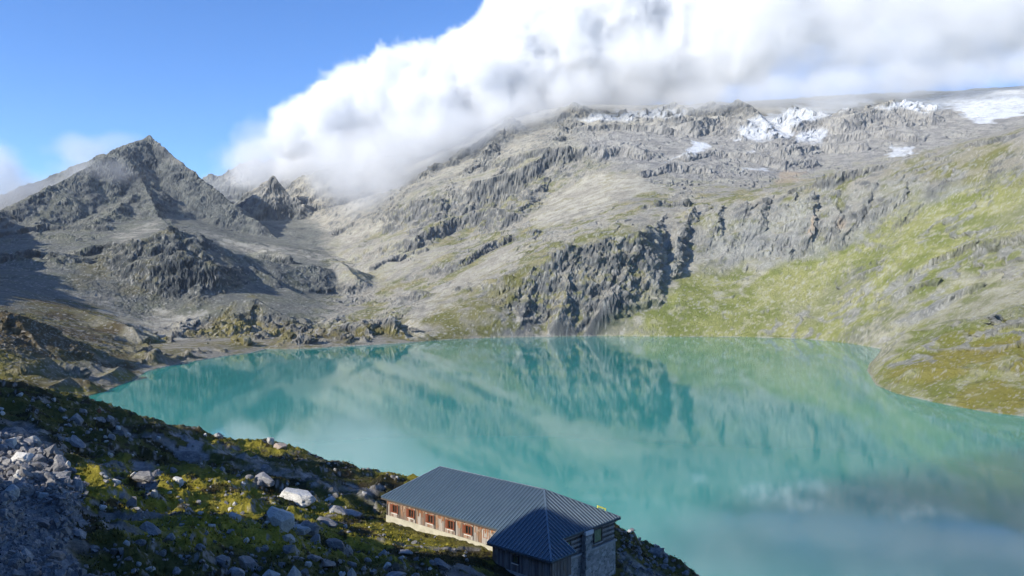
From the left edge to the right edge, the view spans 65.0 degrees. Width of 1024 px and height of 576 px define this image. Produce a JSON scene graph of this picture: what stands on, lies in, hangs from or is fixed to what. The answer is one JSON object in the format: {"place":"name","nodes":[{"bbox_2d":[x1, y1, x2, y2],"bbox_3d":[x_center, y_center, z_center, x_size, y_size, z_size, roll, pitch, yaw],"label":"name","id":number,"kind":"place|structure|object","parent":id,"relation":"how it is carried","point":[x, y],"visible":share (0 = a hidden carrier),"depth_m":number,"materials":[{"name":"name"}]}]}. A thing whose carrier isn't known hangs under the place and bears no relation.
{"place":"outdoors","nodes":[
{"label":"outdoors","id":0,"kind":"place"},
{"bbox_2d":[0,379,698,575],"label":"hillside","id":1,"kind":"structure","parent":0,"point":[202,446],"depth_m":93.49,"materials":[{"name":"plant"}]},
{"bbox_2d":[0,555,6,562],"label":"boulder","id":2,"kind":"object","parent":1,"relation":"on","point":[2,558],"visible":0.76,"depth_m":39.33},
{"bbox_2d":[0,444,7,451],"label":"boulder","id":3,"kind":"object","parent":1,"relation":"on","point":[3,447],"visible":0.88,"depth_m":82.83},
{"bbox_2d":[0,508,8,519],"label":"boulder","id":4,"kind":"object","parent":1,"relation":"on","point":[3,513],"visible":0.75,"depth_m":48.03,"materials":[{"name":"stone"}]},
{"bbox_2d":[1,527,9,533],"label":"boulder","id":5,"kind":"object","parent":1,"relation":"on","point":[4,530],"visible":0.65,"depth_m":45.14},
{"bbox_2d":[2,458,11,465],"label":"boulder","id":6,"kind":"object","parent":1,"relation":"on","point":[6,461],"visible":0.66,"depth_m":77.41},
{"bbox_2d":[3,481,11,487],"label":"boulder","id":7,"kind":"object","parent":1,"relation":"on","point":[7,483],"visible":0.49,"depth_m":66.13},
{"bbox_2d":[6,442,14,448],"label":"boulder","id":8,"kind":"object","parent":1,"relation":"on","point":[9,445],"visible":0.62,"depth_m":84.06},
{"bbox_2d":[5,437,16,445],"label":"boulder","id":9,"kind":"object","parent":1,"relation":"on","point":[13,441],"visible":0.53,"depth_m":84.96,"materials":[{"name":"stone"}]},
{"bbox_2d":[4,483,19,497],"bbox_3d":[-40.551,16.694,65.084,1.336,1.538,1.344,21,0,10],"label":"boulder","id":10,"kind":"object","parent":1,"relation":"on","point":[13,489],"visible":0.64,"depth_m":64.77,"materials":[{"name":"stone"}]},
{"bbox_2d":[7,560,17,570],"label":"boulder","id":11,"kind":"object","parent":1,"relation":"on","point":[13,564],"visible":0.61,"depth_m":39.10,"materials":[{"name":"stone"}]},
{"bbox_2d":[8,495,16,501],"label":"boulder","id":12,"kind":"object","parent":1,"relation":"on","point":[12,497],"visible":0.62,"depth_m":63.36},
{"bbox_2d":[10,517,16,525],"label":"boulder","id":13,"kind":"object","parent":1,"relation":"on","point":[13,520],"visible":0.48,"depth_m":48.10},
{"bbox_2d":[8,476,19,483],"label":"boulder","id":14,"kind":"object","parent":1,"relation":"on","point":[14,480],"visible":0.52,"depth_m":67.09,"materials":[{"name":"stone"}]},
{"bbox_2d":[10,464,19,471],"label":"boulder","id":15,"kind":"object","parent":1,"relation":"on","point":[15,467],"visible":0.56,"depth_m":71.78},
{"bbox_2d":[15,482,28,492],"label":"boulder","id":16,"kind":"object","parent":1,"relation":"on","point":[22,486],"visible":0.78,"depth_m":66.05,"materials":[{"name":"stone"}]},
{"bbox_2d":[11,452,33,462],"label":"boulder","id":17,"kind":"object","parent":1,"relation":"on","point":[25,457],"visible":0.62,"depth_m":78.51,"materials":[{"name":"stone"}]},
{"bbox_2d":[19,447,28,451],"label":"boulder","id":18,"kind":"object","parent":1,"relation":"on","point":[24,449],"visible":0.49,"depth_m":80.93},
{"bbox_2d":[16,469,33,478],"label":"boulder","id":19,"kind":"object","parent":1,"relation":"on","point":[24,473],"visible":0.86,"depth_m":70.34,"materials":[{"name":"stone"}]},
{"bbox_2d":[19,463,32,471],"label":"boulder","id":20,"kind":"object","parent":1,"relation":"on","point":[26,466],"visible":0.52,"depth_m":71.87,"materials":[{"name":"stone"}]},
{"bbox_2d":[21,548,33,561],"bbox_3d":[-24.737,13.695,40.813,0.804,0.921,0.646,0,0,-25],"label":"boulder","id":21,"kind":"object","parent":1,"relation":"on","point":[25,551],"visible":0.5,"depth_m":40.76,"materials":[{"name":"stone"}]},
{"bbox_2d":[22,438,33,446],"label":"boulder","id":22,"kind":"object","parent":1,"relation":"on","point":[29,442],"visible":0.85,"depth_m":86.83,"materials":[{"name":"stone"}]},
{"bbox_2d":[24,563,36,568],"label":"boulder","id":23,"kind":"object","parent":1,"relation":"on","point":[28,565],"visible":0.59,"depth_m":35.92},
{"bbox_2d":[28,435,41,444],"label":"boulder","id":24,"kind":"object","parent":1,"relation":"on","point":[36,438],"visible":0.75,"depth_m":87.75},
{"bbox_2d":[32,472,38,478],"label":"boulder","id":25,"kind":"object","parent":1,"relation":"on","point":[35,476],"visible":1,"depth_m":71.15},
{"bbox_2d":[30,461,42,470],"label":"boulder","id":26,"kind":"object","parent":1,"relation":"on","point":[38,465],"visible":0.62,"depth_m":72.71,"materials":[{"name":"stone"}]},
{"bbox_2d":[31,570,41,575],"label":"boulder","id":27,"kind":"object","parent":1,"relation":"on","point":[37,573],"visible":1,"depth_m":35.20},
{"bbox_2d":[32,454,46,461],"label":"boulder","id":28,"kind":"object","parent":1,"relation":"on","point":[37,457],"visible":0.69,"depth_m":78.80,"materials":[{"name":"stone"}]},
{"bbox_2d":[36,447,43,452],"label":"boulder","id":29,"kind":"object","parent":1,"relation":"on","point":[40,449],"visible":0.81,"depth_m":79.95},
{"bbox_2d":[32,517,49,528],"bbox_3d":[-29.445,14.640,50.105,1.641,0.526,0.822,11,-6,23],"label":"boulder","id":30,"kind":"object","parent":1,"relation":"on","point":[42,523],"visible":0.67,"depth_m":49.84,"materials":[{"name":"stone"}]},
{"bbox_2d":[37,532,46,538],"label":"boulder","id":31,"kind":"object","parent":1,"relation":"on","point":[42,536],"visible":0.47,"depth_m":48.34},
{"bbox_2d":[37,492,48,499],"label":"boulder","id":32,"kind":"object","parent":1,"relation":"on","point":[42,495],"visible":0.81,"depth_m":65.70,"materials":[{"name":"stone"}]},
{"bbox_2d":[43,472,54,480],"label":"boulder","id":33,"kind":"object","parent":1,"relation":"on","point":[47,475],"visible":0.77,"depth_m":71.22,"materials":[{"name":"stone"}]},
{"bbox_2d":[43,535,57,544],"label":"boulder","id":34,"kind":"object","parent":1,"relation":"on","point":[52,540],"visible":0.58,"depth_m":48.29,"materials":[{"name":"stone"}]},
{"bbox_2d":[44,444,57,457],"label":"boulder","id":35,"kind":"object","parent":1,"relation":"on","point":[49,451],"visible":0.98,"depth_m":80.12,"materials":[{"name":"stone"}]},
{"bbox_2d":[48,550,65,560],"bbox_3d":[-23.943,14.080,42.160,0.888,0.583,0.747,11,-15,1],"label":"boulder","id":36,"kind":"object","parent":1,"relation":"on","point":[60,555],"visible":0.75,"depth_m":42.01,"materials":[{"name":"stone"}]},
{"bbox_2d":[52,449,63,455],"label":"boulder","id":37,"kind":"object","parent":1,"relation":"on","point":[55,452],"visible":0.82,"depth_m":80.41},
{"bbox_2d":[51,463,65,471],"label":"boulder","id":38,"kind":"object","parent":1,"relation":"on","point":[59,467],"visible":0.54,"depth_m":77.89,"materials":[{"name":"stone"}]},
{"bbox_2d":[52,454,66,466],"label":"boulder","id":39,"kind":"object","parent":1,"relation":"on","point":[58,458],"visible":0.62,"depth_m":79.37,"materials":[{"name":"stone"}]},
{"bbox_2d":[53,471,70,477],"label":"boulder","id":40,"kind":"object","parent":1,"relation":"on","point":[61,473],"visible":0.5,"depth_m":77.27,"materials":[{"name":"stone"}]},
{"bbox_2d":[57,475,69,481],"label":"boulder","id":41,"kind":"object","parent":1,"relation":"on","point":[61,479],"visible":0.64,"depth_m":71.91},
{"bbox_2d":[60,476,69,486],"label":"boulder","id":42,"kind":"object","parent":1,"relation":"on","point":[68,480],"visible":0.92,"depth_m":71.97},
{"bbox_2d":[69,467,76,472],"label":"boulder","id":43,"kind":"object","parent":1,"relation":"on","point":[72,469],"visible":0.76,"depth_m":78.56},
{"bbox_2d":[70,413,83,425],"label":"boulder","id":44,"kind":"object","parent":1,"relation":"on","point":[78,419],"visible":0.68,"depth_m":118.63,"materials":[{"name":"stone"}]},
{"bbox_2d":[71,477,82,489],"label":"boulder","id":45,"kind":"object","parent":1,"relation":"on","point":[77,482],"visible":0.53,"depth_m":72.89,"materials":[{"name":"stone"}]},
{"bbox_2d":[69,435,85,447],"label":"boulder","id":46,"kind":"object","parent":1,"relation":"on","point":[75,441],"visible":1,"depth_m":100.80,"materials":[{"name":"stone"}]},
{"bbox_2d":[72,527,86,538],"bbox_3d":[-27.699,15.580,51.157,1.676,0.537,0.951,19,-3,30],"label":"boulder","id":47,"kind":"object","parent":1,"relation":"on","point":[79,532],"visible":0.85,"depth_m":50.89,"materials":[{"name":"stone"}]},
{"bbox_2d":[79,409,87,414],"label":"stone","id":48,"kind":"object","parent":1,"relation":"on","point":[83,411],"visible":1,"depth_m":122.90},
{"bbox_2d":[90,545,99,550],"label":"stone","id":49,"kind":"object","parent":1,"relation":"on","point":[94,547],"visible":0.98,"depth_m":50.56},
{"bbox_2d":[99,505,106,511],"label":"stone","id":50,"kind":"object","parent":1,"relation":"on","point":[102,507],"visible":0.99,"depth_m":70.15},
{"bbox_2d":[107,415,114,421],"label":"stone","id":51,"kind":"object","parent":1,"relation":"on","point":[110,418],"visible":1,"depth_m":124.40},
{"bbox_2d":[108,434,115,439],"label":"stone","id":52,"kind":"object","parent":1,"relation":"on","point":[112,436],"visible":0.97,"depth_m":112.48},
{"bbox_2d":[110,548,117,554],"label":"stone","id":53,"kind":"object","parent":1,"relation":"on","point":[113,551],"visible":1,"depth_m":50.38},
{"bbox_2d":[124,556,132,560],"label":"stone","id":54,"kind":"object","parent":1,"relation":"on","point":[129,558],"visible":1,"depth_m":49.72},
{"bbox_2d":[126,496,136,506],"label":"boulder","id":55,"kind":"object","parent":1,"relation":"on","point":[132,500],"visible":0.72,"depth_m":74.93,"materials":[{"name":"stone"}]},
{"bbox_2d":[135,539,146,545],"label":"boulder","id":56,"kind":"object","parent":1,"relation":"on","point":[142,542],"visible":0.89,"depth_m":52.57,"materials":[{"name":"stone"}]},
{"bbox_2d":[132,471,153,482],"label":"boulder","id":57,"kind":"object","parent":1,"relation":"on","point":[144,476],"visible":0.89,"depth_m":87.47,"materials":[{"name":"stone"}]},
{"bbox_2d":[139,521,160,535],"bbox_3d":[-26.099,17.392,58.000,2.204,0.684,1.137,11,2,26],"label":"boulder","id":58,"kind":"object","parent":1,"relation":"on","point":[151,529],"visible":0.88,"depth_m":57.75,"materials":[{"name":"stone"}]},
{"bbox_2d":[145,566,155,570],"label":"stone","id":59,"kind":"object","parent":1,"relation":"on","point":[148,568],"visible":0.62,"depth_m":49.71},
{"bbox_2d":[150,490,157,497],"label":"stone","id":60,"kind":"object","parent":1,"relation":"on","point":[154,493],"visible":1,"depth_m":79.64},
{"bbox_2d":[158,550,165,556],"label":"stone","id":61,"kind":"object","parent":1,"relation":"on","point":[162,553],"visible":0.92,"depth_m":52.25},
{"bbox_2d":[165,533,175,540],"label":"boulder","id":62,"kind":"object","parent":1,"relation":"on","point":[170,537],"visible":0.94,"depth_m":56.10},
{"bbox_2d":[170,467,176,472],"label":"stone","id":63,"kind":"object","parent":1,"relation":"on","point":[173,469],"visible":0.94,"depth_m":103.26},
{"bbox_2d":[172,567,180,574],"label":"stone","id":64,"kind":"object","parent":1,"relation":"on","point":[176,570],"visible":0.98,"depth_m":48.84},
{"bbox_2d":[172,476,184,485],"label":"boulder","id":65,"kind":"object","parent":1,"relation":"on","point":[179,480],"visible":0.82,"depth_m":87.68,"materials":[{"name":"stone"}]},
{"bbox_2d":[173,450,202,463],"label":"boulder","id":66,"kind":"object","parent":1,"relation":"on","point":[192,456],"visible":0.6,"depth_m":117.27,"materials":[{"name":"stone"}]},
{"bbox_2d":[196,543,205,549],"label":"stone","id":67,"kind":"object","parent":1,"relation":"on","point":[199,545],"visible":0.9,"depth_m":53.54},
{"bbox_2d":[215,554,230,568],"bbox_3d":[-19.479,18.570,54.130,1.430,0.994,1.136,15,-6,21],"label":"boulder","id":68,"kind":"object","parent":1,"relation":"on","point":[221,559],"visible":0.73,"depth_m":53.77,"materials":[{"name":"stone"}]},
{"bbox_2d":[229,512,241,522],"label":"boulder","id":69,"kind":"object","parent":1,"relation":"on","point":[233,515],"visible":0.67,"depth_m":70.58,"materials":[{"name":"stone"}]},
{"bbox_2d":[229,567,244,575],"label":"boulder","id":70,"kind":"object","parent":1,"relation":"on","point":[239,572],"visible":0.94,"depth_m":45.18,"materials":[{"name":"stone"}]},
{"bbox_2d":[238,555,258,569],"bbox_3d":[-18.701,19.684,57.118,1.991,1.198,1.097,-1,-6,40],"label":"boulder","id":71,"kind":"object","parent":1,"relation":"on","point":[246,561],"visible":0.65,"depth_m":56.76,"materials":[{"name":"stone"}]},
{"bbox_2d":[245,474,253,478],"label":"stone","id":72,"kind":"object","parent":1,"relation":"on","point":[249,476],"visible":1,"depth_m":103.17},
{"bbox_2d":[255,472,274,486],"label":"boulder","id":73,"kind":"object","parent":1,"relation":"on","point":[267,480],"visible":0.93,"depth_m":103.69,"materials":[{"name":"stone"}]},
{"bbox_2d":[261,545,268,551],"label":"stone","id":74,"kind":"object","parent":1,"relation":"on","point":[264,548],"visible":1,"depth_m":62.13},
{"bbox_2d":[261,464,271,472],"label":"boulder","id":75,"kind":"object","parent":1,"relation":"on","point":[265,468],"visible":0.79,"depth_m":122.13,"materials":[{"name":"stone"}]},
{"bbox_2d":[262,569,279,575],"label":"boulder","id":76,"kind":"object","parent":1,"relation":"on","point":[268,572],"visible":1,"depth_m":51.43,"materials":[{"name":"stone"}]},
{"bbox_2d":[267,437,274,444],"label":"stone","id":77,"kind":"object","parent":1,"relation":"on","point":[270,440],"visible":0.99,"depth_m":179.84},
{"bbox_2d":[274,443,286,448],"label":"boulder","id":78,"kind":"object","parent":1,"relation":"on","point":[280,445],"visible":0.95,"depth_m":174.77,"materials":[{"name":"stone"}]},
{"bbox_2d":[267,506,294,532],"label":"boulder","id":79,"kind":"object","parent":1,"relation":"on","point":[283,519],"visible":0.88,"depth_m":68.50,"materials":[{"name":"stone"}]},
{"bbox_2d":[282,534,294,544],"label":"boulder","id":80,"kind":"object","parent":1,"relation":"on","point":[288,537],"visible":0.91,"depth_m":67.13,"materials":[{"name":"stone"}]},
{"bbox_2d":[283,545,294,553],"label":"boulder","id":81,"kind":"object","parent":1,"relation":"on","point":[287,549],"visible":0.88,"depth_m":62.43,"materials":[{"name":"stone"}]},
{"bbox_2d":[287,566,301,575],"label":"boulder","id":82,"kind":"object","parent":1,"relation":"on","point":[294,571],"visible":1,"depth_m":49.27,"materials":[{"name":"stone"}]},
{"bbox_2d":[279,488,315,507],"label":"boulder","id":83,"kind":"object","parent":1,"relation":"on","point":[301,498],"visible":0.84,"depth_m":99.38,"materials":[{"name":"stone"}]},
{"bbox_2d":[292,524,310,534],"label":"boulder","id":84,"kind":"object","parent":1,"relation":"on","point":[304,530],"visible":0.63,"depth_m":76.07,"materials":[{"name":"stone"}]},
{"bbox_2d":[300,568,308,575],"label":"stone","id":85,"kind":"object","parent":1,"relation":"on","point":[305,571],"visible":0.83,"depth_m":52.30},
{"bbox_2d":[305,561,311,567],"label":"stone","id":86,"kind":"object","parent":1,"relation":"on","point":[308,564],"visible":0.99,"depth_m":53.79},
{"bbox_2d":[301,520,318,535],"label":"boulder","id":87,"kind":"object","parent":1,"relation":"on","point":[314,527],"visible":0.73,"depth_m":76.62,"materials":[{"name":"stone"}]},
{"bbox_2d":[307,554,321,561],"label":"boulder","id":88,"kind":"object","parent":1,"relation":"on","point":[315,558],"visible":0.91,"depth_m":57.57,"materials":[{"name":"stone"}]},
{"bbox_2d":[310,534,320,543],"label":"boulder","id":89,"kind":"object","parent":1,"relation":"on","point":[315,537],"visible":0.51,"depth_m":74.45,"materials":[{"name":"stone"}]},
{"bbox_2d":[317,516,337,527],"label":"boulder","id":90,"kind":"object","parent":1,"relation":"on","point":[331,523],"visible":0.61,"depth_m":86.70,"materials":[{"name":"stone"}]},
{"bbox_2d":[321,558,334,566],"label":"boulder","id":91,"kind":"object","parent":1,"relation":"on","point":[327,563],"visible":1,"depth_m":57.73,"materials":[{"name":"stone"}]},
{"bbox_2d":[325,496,335,503],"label":"boulder","id":92,"kind":"object","parent":1,"relation":"on","point":[331,499],"visible":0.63,"depth_m":111.41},
{"bbox_2d":[326,538,345,550],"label":"boulder","id":93,"kind":"object","parent":1,"relation":"on","point":[335,543],"visible":0.82,"depth_m":74.42,"materials":[{"name":"stone"}]},
{"bbox_2d":[329,505,346,514],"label":"boulder","id":94,"kind":"object","parent":1,"relation":"on","point":[339,509],"visible":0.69,"depth_m":100.41,"materials":[{"name":"stone"}]},
{"bbox_2d":[0,402,685,575],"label":"gravel","id":95,"kind":"structure","parent":1,"relation":"on","point":[17,509],"depth_m":59.77,"materials":[{"name":"stone"}]},
{"bbox_2d":[347,568,355,575],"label":"boulder","id":96,"kind":"object","parent":1,"relation":"on","point":[351,572],"visible":1,"depth_m":53.96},
{"bbox_2d":[348,561,356,567],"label":"boulder","id":97,"kind":"object","parent":1,"relation":"on","point":[353,564],"visible":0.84,"depth_m":58.70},
{"bbox_2d":[345,509,361,516],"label":"boulder","id":98,"kind":"object","parent":1,"relation":"on","point":[354,513],"visible":0.54,"depth_m":104.85,"materials":[{"name":"stone"}]},
{"bbox_2d":[378,549,386,555],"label":"stone","id":99,"kind":"object","parent":1,"relation":"on","point":[384,551],"visible":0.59,"depth_m":77.86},
{"bbox_2d":[383,562,390,569],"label":"stone","id":100,"kind":"object","parent":1,"relation":"on","point":[386,566],"visible":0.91,"depth_m":65.46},
{"bbox_2d":[386,571,406,575],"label":"boulder","id":101,"kind":"object","parent":1,"relation":"on","point":[395,573],"visible":1,"depth_m":55.51,"materials":[{"name":"stone"}]},
{"bbox_2d":[399,549,412,554],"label":"boulder","id":102,"kind":"object","parent":1,"relation":"on","point":[406,551],"visible":1,"depth_m":84.35,"materials":[{"name":"stone"}]},
{"bbox_2d":[434,558,449,570],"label":"boulder","id":103,"kind":"object","parent":1,"relation":"on","point":[442,564],"visible":0.77,"depth_m":78.84,"materials":[{"name":"stone"}]},
{"bbox_2d":[381,466,620,575],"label":"mountain hut","id":104,"kind":"object","parent":1,"relation":"on","point":[517,529],"visible":1,"depth_m":93.94,"materials":[{"name":"grey metal"}]},
{"bbox_2d":[390,504,397,514],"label":"window","id":105,"kind":"structure","parent":104,"relation":"in","point":[393,508],"depth_m":104.14,"materials":[{"name":"orange paint"}]},
{"bbox_2d":[406,508,414,519],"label":"window","id":106,"kind":"structure","parent":104,"relation":"in","point":[411,512],"depth_m":101.77,"materials":[{"name":"orange paint"}]},
{"bbox_2d":[425,514,433,524],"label":"window","id":107,"kind":"structure","parent":104,"relation":"in","point":[429,518],"depth_m":99.49,"materials":[{"name":"orange paint"}]},
{"bbox_2d":[445,519,454,530],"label":"window","id":108,"kind":"structure","parent":104,"relation":"in","point":[449,524],"depth_m":97.07,"materials":[{"name":"orange paint"}]},
{"bbox_2d":[462,524,471,535],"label":"window","id":109,"kind":"structure","parent":104,"relation":"in","point":[467,529],"depth_m":95.05,"materials":[{"name":"orange paint"}]},
{"bbox_2d":[511,555,518,564],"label":"window","id":110,"kind":"structure","parent":104,"relation":"in","point":[515,559],"depth_m":87.10,"materials":[{"name":"black glass"}]},
{"bbox_2d":[593,527,602,544],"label":"window","id":111,"kind":"structure","parent":104,"relation":"in","point":[597,535],"depth_m":93.14,"materials":[{"name":"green glass"}]},
{"bbox_2d":[650,547,664,555],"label":"boulder","id":112,"kind":"object","parent":1,"relation":"on","point":[656,551],"visible":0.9,"depth_m":107.23,"materials":[{"name":"stone"}]},
{"bbox_2d":[0,86,1023,416],"bbox_3d":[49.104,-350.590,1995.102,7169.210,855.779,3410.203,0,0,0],"label":"mountains","id":113,"kind":"structure","parent":0,"point":[890,226],"depth_m":1231.72,"materials":[{"name":"stone"}]},
{"bbox_2d":[0,0,1023,194],"label":"sky","id":114,"kind":"structure","parent":0,"point":[221,85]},
{"bbox_2d":[89,336,1023,575],"bbox_3d":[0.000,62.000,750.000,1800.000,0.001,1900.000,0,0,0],"label":"lake water","id":115,"kind":"structure","parent":0,"point":[730,456],"depth_m":342.49,"materials":[{"name":"liquid"}]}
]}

